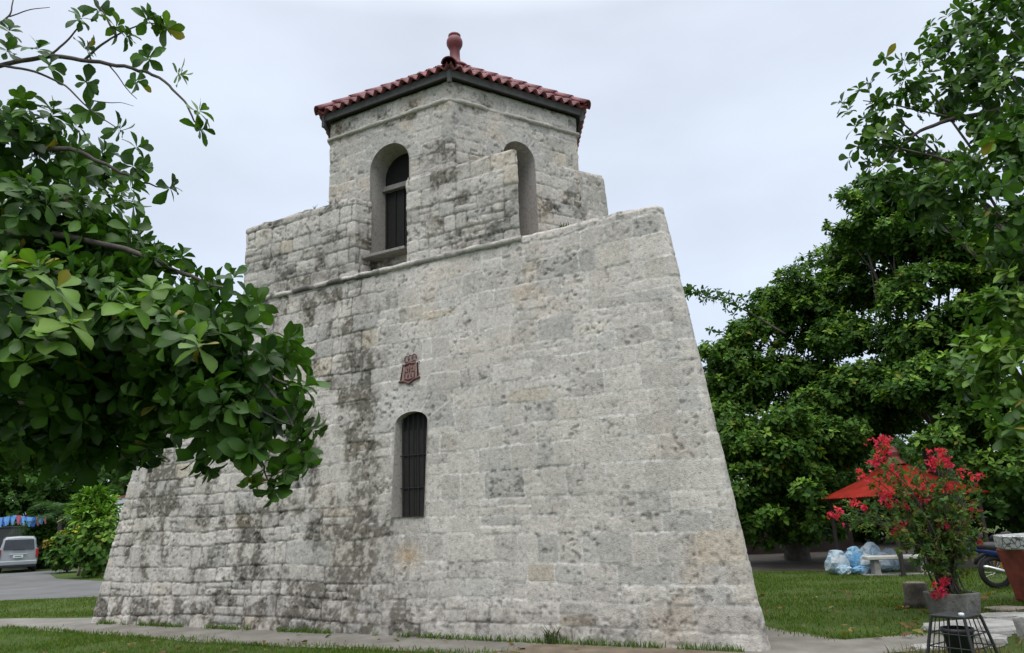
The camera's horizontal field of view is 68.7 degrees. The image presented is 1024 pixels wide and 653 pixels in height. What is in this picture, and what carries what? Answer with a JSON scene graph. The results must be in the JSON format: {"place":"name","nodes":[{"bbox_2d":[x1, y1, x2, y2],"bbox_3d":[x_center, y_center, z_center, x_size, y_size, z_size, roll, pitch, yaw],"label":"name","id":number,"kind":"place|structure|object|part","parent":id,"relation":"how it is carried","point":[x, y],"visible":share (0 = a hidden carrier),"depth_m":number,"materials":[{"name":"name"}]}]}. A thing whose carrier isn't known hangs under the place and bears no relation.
{"place":"outdoors","nodes":[
{"label":"outdoors","id":0,"kind":"place"},
{"bbox_2d":[0,595,96,617],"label":"lawn grass","id":1,"kind":"structure","parent":0,"point":[46,613],"depth_m":18.87,"materials":[{"name":"green plant"}]},
{"bbox_2d":[0,570,101,599],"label":"road","id":2,"kind":"structure","parent":0,"point":[32,585],"depth_m":27.51,"materials":[{"name":"grey asphalt"}]},
{"bbox_2d":[79,572,104,578],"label":"verge grass","id":3,"kind":"structure","parent":0,"point":[94,575],"depth_m":32.89,"materials":[{"name":"green plant"}]},
{"bbox_2d":[0,627,490,652],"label":"lawn grass","id":4,"kind":"structure","parent":0,"point":[62,644],"depth_m":11.90,"materials":[{"name":"green plant"}]},
{"bbox_2d":[0,618,1011,652],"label":"path","id":5,"kind":"structure","parent":0,"point":[785,642],"depth_m":11.17,"materials":[{"name":"concrete"}]},
{"bbox_2d":[96,618,744,652],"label":"wall foot weeds","id":6,"kind":"object","parent":5,"relation":"on","point":[499,639],"depth_m":10.92,"materials":[{"name":"green plant"}]},
{"bbox_2d":[0,624,942,652],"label":"path edge grass","id":7,"kind":"structure","parent":5,"relation":"on","point":[81,632],"depth_m":11.00,"materials":[{"name":"green plant"}]},
{"bbox_2d":[0,585,1019,652],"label":"fallen leaves","id":8,"kind":"object","parent":5,"relation":"on","point":[780,607],"visible":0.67,"depth_m":11.36,"materials":[{"name":"brown plant"}]},
{"bbox_2d":[539,624,562,643],"bbox_3d":[0.595,4.307,10.523,0.433,0.297,0.527,-2,-15,0],"label":"weed","id":9,"kind":"object","parent":5,"relation":"on","point":[547,636],"visible":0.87,"depth_m":10.48,"materials":[{"name":"green plant"}]},
{"bbox_2d":[498,644,740,652],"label":"dirt strip","id":10,"kind":"object","parent":5,"relation":"on","point":[548,648],"visible":0.91,"depth_m":9.84,"materials":[{"name":"brown soil"}]},
{"bbox_2d":[911,643,942,650],"bbox_3d":[5.005,3.868,9.030,0.347,0.077,0.266,-2,-15,0],"label":"rock","id":11,"kind":"object","parent":5,"relation":"on","point":[919,645],"visible":0.41,"depth_m":8.97,"materials":[{"name":"stone"}]},
{"bbox_2d":[978,634,1007,643],"bbox_3d":[5.945,3.873,9.260,0.314,0.122,0.260,-2,-15,0],"label":"rock","id":12,"kind":"object","parent":5,"relation":"on","point":[1000,639],"visible":0.57,"depth_m":9.17,"materials":[{"name":"stone"}]},
{"bbox_2d":[0,519,1023,652],"bbox_3d":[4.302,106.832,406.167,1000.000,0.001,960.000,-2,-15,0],"label":"ground","id":13,"kind":"structure","parent":0,"point":[73,576],"depth_m":13.08,"materials":[{"name":"green plant"}]},
{"bbox_2d":[0,469,35,525],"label":"shrub","id":14,"kind":"object","parent":13,"relation":"on","point":[15,508],"visible":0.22,"depth_m":48.02,"materials":[{"name":"green plant"}]},
{"bbox_2d":[0,536,40,572],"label":"parked van","id":15,"kind":"object","parent":13,"relation":"on","point":[18,551],"visible":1,"depth_m":40.77,"materials":[{"name":"silver metal"}]},
{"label":"rear window","id":16,"kind":"part","parent":15,"relation":"part of","materials":[{"name":"grey glass"}]},
{"bbox_2d":[0,471,73,525],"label":"shrub","id":17,"kind":"object","parent":13,"relation":"on","point":[11,494],"visible":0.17,"depth_m":48.15,"materials":[{"name":"green plant"}]},
{"bbox_2d":[19,519,57,569],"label":"shrub","id":18,"kind":"object","parent":13,"relation":"on","point":[42,532],"visible":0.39,"depth_m":44.64,"materials":[{"name":"green plant"}]},
{"bbox_2d":[4,499,73,568],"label":"palm tree","id":19,"kind":"object","parent":13,"relation":"on","point":[52,505],"visible":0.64,"depth_m":44.30,"materials":[{"name":"green plant"}]},
{"bbox_2d":[0,514,66,526],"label":"bunting","id":20,"kind":"object","parent":19,"relation":"hanging from","point":[20,519],"visible":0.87,"depth_m":44.33,"materials":[{"name":"blue fabric"}]},
{"bbox_2d":[0,477,97,525],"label":"shrub","id":21,"kind":"object","parent":13,"relation":"on","point":[36,498],"visible":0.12,"depth_m":47.87,"materials":[{"name":"green plant"}]},
{"bbox_2d":[0,522,118,569],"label":"building","id":22,"kind":"structure","parent":13,"relation":"on","point":[4,530],"depth_m":45.99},
{"bbox_2d":[40,526,79,572],"bbox_3d":[-22.908,11.552,38.810,2.590,2.358,2.541,-2,-15,0],"label":"shrub","id":23,"kind":"object","parent":13,"relation":"on","point":[56,549],"visible":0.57,"depth_m":38.12,"materials":[{"name":"green plant"}]},
{"bbox_2d":[0,447,132,521],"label":"shade tree","id":24,"kind":"object","parent":13,"relation":"on","point":[115,484],"visible":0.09,"depth_m":48.21,"materials":[{"name":"green plant"}]},
{"bbox_2d":[57,482,122,575],"bbox_3d":[-19.753,9.410,35.015,2.917,4.328,2.521,-2,-15,0],"label":"dracaena plant","id":25,"kind":"object","parent":13,"relation":"on","point":[94,504],"visible":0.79,"depth_m":35.05,"materials":[{"name":"green plant"}]},
{"bbox_2d":[63,515,117,577],"bbox_3d":[-18.281,9.797,33.248,2.714,2.760,2.768,-2,-15,0],"label":"shrub","id":26,"kind":"object","parent":13,"relation":"on","point":[92,546],"visible":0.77,"depth_m":32.50,"materials":[{"name":"green plant"}]},
{"bbox_2d":[115,495,125,505],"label":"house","id":27,"kind":"structure","parent":13,"relation":"on","point":[122,500],"depth_m":45.84,"materials":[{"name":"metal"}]},
{"bbox_2d":[0,0,330,507],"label":"almond tree","id":28,"kind":"object","parent":13,"relation":"on","point":[110,341],"visible":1,"depth_m":5.96,"materials":[{"name":"green plant"}]},
{"bbox_2d":[91,32,770,650],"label":"watchtower","id":29,"kind":"structure","parent":13,"relation":"on","point":[513,408],"depth_m":12.70,"materials":[{"name":"grey stone"}]},
{"bbox_2d":[385,153,408,249],"bbox_3d":[-2.227,-2.475,15.555,1.030,2.480,0.080,-10,-16,27],"label":"window","id":30,"kind":"structure","parent":29,"relation":"in","point":[396,233],"depth_m":15.66,"materials":[{"name":"black metal"}]},
{"bbox_2d":[400,412,426,516],"bbox_3d":[-1.619,2.346,12.810,0.710,1.800,0.104,-10,-16,27],"label":"window","id":31,"kind":"structure","parent":29,"relation":"in","point":[414,427],"depth_m":12.80,"materials":[{"name":"black metal"}]},
{"bbox_2d":[730,475,757,487],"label":"thicket","id":32,"kind":"object","parent":13,"relation":"on","point":[737,480],"depth_m":44.84,"materials":[{"name":"green plant"}]},
{"bbox_2d":[825,550,849,574],"bbox_3d":[8.487,6.169,19.588,0.584,0.624,0.548,-2,-15,0],"label":"sack","id":33,"kind":"object","parent":13,"relation":"on","point":[834,559],"visible":0.76,"depth_m":19.45,"materials":[{"name":"white plastic"}]},
{"bbox_2d":[835,565,851,574],"bbox_3d":[8.532,6.272,19.266,0.393,0.260,0.428,-2,-15,0],"label":"sack","id":34,"kind":"object","parent":13,"relation":"on","point":[842,569],"visible":0.94,"depth_m":19.13,"materials":[{"name":"blue plastic"}]},
{"bbox_2d":[845,546,862,567],"bbox_3d":[8.967,6.117,19.616,0.489,0.701,0.450,2,-15,-16],"label":"sack","id":35,"kind":"object","parent":13,"relation":"on","point":[854,554],"visible":0.56,"depth_m":19.48,"materials":[{"name":"blue plastic"}]},
{"bbox_2d":[851,566,870,574],"bbox_3d":[8.967,6.262,19.215,0.402,0.220,0.408,7,-17,-31],"label":"sack","id":36,"kind":"object","parent":13,"relation":"on","point":[858,570],"visible":0.88,"depth_m":19.11,"materials":[{"name":"blue plastic"}]},
{"bbox_2d":[859,554,870,567],"bbox_3d":[9.226,6.171,19.472,0.558,0.504,0.592,-14,-19,38],"label":"sack","id":37,"kind":"object","parent":13,"relation":"on","point":[864,562],"visible":0.35,"depth_m":19.28,"materials":[{"name":"white plastic"}]},
{"bbox_2d":[860,542,880,554],"bbox_3d":[9.527,6.116,19.863,0.489,0.782,0.514,5,-16,-27],"label":"sack","id":38,"kind":"object","parent":13,"relation":"on","point":[871,548],"visible":0.44,"depth_m":19.79,"materials":[{"name":"plastic"}]},
{"bbox_2d":[877,552,892,571],"bbox_3d":[9.711,6.203,19.690,0.544,0.514,0.521,-2,-15,0],"label":"sack","id":39,"kind":"object","parent":13,"relation":"on","point":[886,565],"visible":0.52,"depth_m":19.46,"materials":[{"name":"blue plastic"}]},
{"bbox_2d":[881,548,899,570],"bbox_3d":[10.077,6.207,19.940,0.497,0.602,0.532,-14,-18,37],"label":"sack","id":40,"kind":"object","parent":13,"relation":"on","point":[891,551],"visible":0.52,"depth_m":19.73,"materials":[{"name":"blue plastic"}]},
{"bbox_2d":[861,554,933,576],"bbox_3d":[9.697,6.017,18.858,1.700,0.493,0.600,-4,-15,7],"label":"bench","id":41,"kind":"object","parent":13,"relation":"on","point":[875,565],"visible":0.51,"depth_m":18.73,"materials":[{"name":"concrete"}]},
{"bbox_2d":[820,446,993,575],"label":"pavilion","id":42,"kind":"structure","parent":13,"relation":"on","point":[859,490],"depth_m":19.99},
{"bbox_2d":[902,581,927,608],"bbox_3d":[6.932,4.592,12.835,0.480,0.410,0.468,-2,-15,0],"label":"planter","id":43,"kind":"object","parent":13,"relation":"on","point":[913,594],"visible":0.85,"depth_m":12.70,"materials":[{"name":"grey concrete"}]},
{"bbox_2d":[831,0,1023,285],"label":"almond tree","id":44,"kind":"object","parent":13,"relation":"on","point":[999,137],"visible":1,"depth_m":11.85,"materials":[{"name":"green plant"}]},
{"bbox_2d":[884,633,1023,652],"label":"dry grass","id":45,"kind":"structure","parent":13,"relation":"on","point":[986,649],"depth_m":8.66,"materials":[{"name":"plant"}]},
{"bbox_2d":[926,611,998,652],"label":"wire stand","id":46,"kind":"object","parent":13,"relation":"on","point":[948,615],"visible":0.94,"depth_m":8.11,"materials":[{"name":"black metal"}]},
{"bbox_2d":[940,625,974,652],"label":"black pot","id":47,"kind":"object","parent":46,"relation":"in","point":[954,642],"visible":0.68,"depth_m":8.05,"materials":[{"name":"plastic"}]},
{"bbox_2d":[921,618,1016,635],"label":"concrete slab","id":48,"kind":"structure","parent":13,"relation":"on","point":[998,626],"depth_m":10.06,"materials":[{"name":"grey concrete"}]},
{"bbox_2d":[945,259,1023,449],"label":"almond tree","id":49,"kind":"object","parent":13,"relation":"on","point":[996,350],"visible":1,"depth_m":9.34,"materials":[{"name":"green plant"}]},
{"bbox_2d":[974,542,1009,588],"bbox_3d":[10.288,4.682,14.992,1.962,1.052,0.737,-4,-15,8],"label":"motorcycle","id":50,"kind":"object","parent":13,"relation":"on","point":[987,550],"visible":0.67,"depth_m":15.04,"materials":[{"name":"rubber"}]},
{"bbox_2d":[977,612,1023,620],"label":"concrete slab","id":51,"kind":"structure","parent":13,"relation":"on","point":[1009,616],"depth_m":10.99,"materials":[{"name":"grey concrete"}]},
{"bbox_2d":[984,606,1023,611],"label":"concrete slab","id":52,"kind":"structure","parent":13,"relation":"on","point":[1003,608],"depth_m":11.83,"materials":[{"name":"grey concrete"}]},
{"bbox_2d":[993,533,1023,601],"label":"flower pot","id":53,"kind":"object","parent":13,"relation":"on","point":[1010,550],"visible":0.9,"depth_m":12.79,"materials":[{"name":"brown ceramic"}]},
{"bbox_2d":[1013,616,1023,639],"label":"concrete slab","id":54,"kind":"structure","parent":13,"relation":"on","point":[1018,621],"depth_m":9.44,"materials":[{"name":"grey concrete"}]},
{"bbox_2d":[0,0,1023,521],"label":"sky","id":55,"kind":"structure","parent":0,"point":[720,116],"materials":[{"name":"white"}]},
{"bbox_2d":[748,531,1010,570],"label":"road","id":56,"kind":"structure","parent":0,"point":[770,562],"depth_m":24.83,"materials":[{"name":"grey asphalt"}]},
{"bbox_2d":[746,523,853,554],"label":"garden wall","id":57,"kind":"structure","parent":56,"relation":"on","point":[843,546],"depth_m":30.00,"materials":[{"name":"grey concrete"}]},
{"bbox_2d":[683,242,926,560],"bbox_3d":[10.847,1.854,25.700,10.179,12.158,8.232,-2,-15,0],"label":"shade tree","id":58,"kind":"object","parent":56,"relation":"on","point":[789,455],"visible":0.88,"depth_m":25.02,"materials":[{"name":"green plant"}]},
{"bbox_2d":[830,449,920,542],"bbox_3d":[16.842,8.157,36.915,8.634,4.960,8.731,-2,-15,0],"label":"thicket","id":59,"kind":"object","parent":56,"relation":"on","point":[858,536],"visible":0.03,"depth_m":34.91,"materials":[{"name":"green plant"}]},
{"bbox_2d":[750,421,1023,542],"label":"tree","id":60,"kind":"object","parent":56,"relation":"on","point":[1004,495],"visible":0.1,"depth_m":31.84,"materials":[{"name":"green plant"}]},
{"bbox_2d":[854,432,920,536],"bbox_3d":[20.257,8.857,42.150,10.726,5.862,10.319,-2,-15,0],"label":"thicket","id":61,"kind":"object","parent":56,"relation":"on","point":[885,534],"depth_m":39.88,"materials":[{"name":"green plant"}]},
{"bbox_2d":[821,147,1023,558],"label":"shade tree","id":62,"kind":"object","parent":56,"relation":"on","point":[921,384],"visible":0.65,"depth_m":22.99,"materials":[{"name":"green plant"}]},
{"bbox_2d":[915,444,1023,537],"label":"thicket","id":63,"kind":"object","parent":56,"relation":"on","point":[994,520],"visible":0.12,"depth_m":32.48,"materials":[{"name":"green plant"}]},
{"bbox_2d":[752,566,1023,635],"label":"lawn grass","id":64,"kind":"structure","parent":0,"point":[847,587],"depth_m":14.46,"materials":[{"name":"green plant"}]},
{"bbox_2d":[923,590,980,613],"bbox_3d":[6.988,4.381,11.870,0.773,0.330,0.806,-2,-15,0],"label":"planter","id":65,"kind":"object","parent":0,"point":[968,602],"visible":0.66,"depth_m":11.60,"materials":[{"name":"concrete"}]},
{"bbox_2d":[827,434,1002,599],"bbox_3d":[6.602,3.066,12.249,3.048,2.595,1.600,-2,-15,0],"label":"bougainvillea","id":66,"kind":"object","parent":65,"relation":"in","point":[940,547],"visible":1,"depth_m":12.02,"materials":[{"name":"green plant"}]},
{"bbox_2d":[926,586,971,593],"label":"planter grass","id":67,"kind":"structure","parent":65,"relation":"on","point":[961,592],"depth_m":11.78,"materials":[{"name":"green plant"}]}
]}

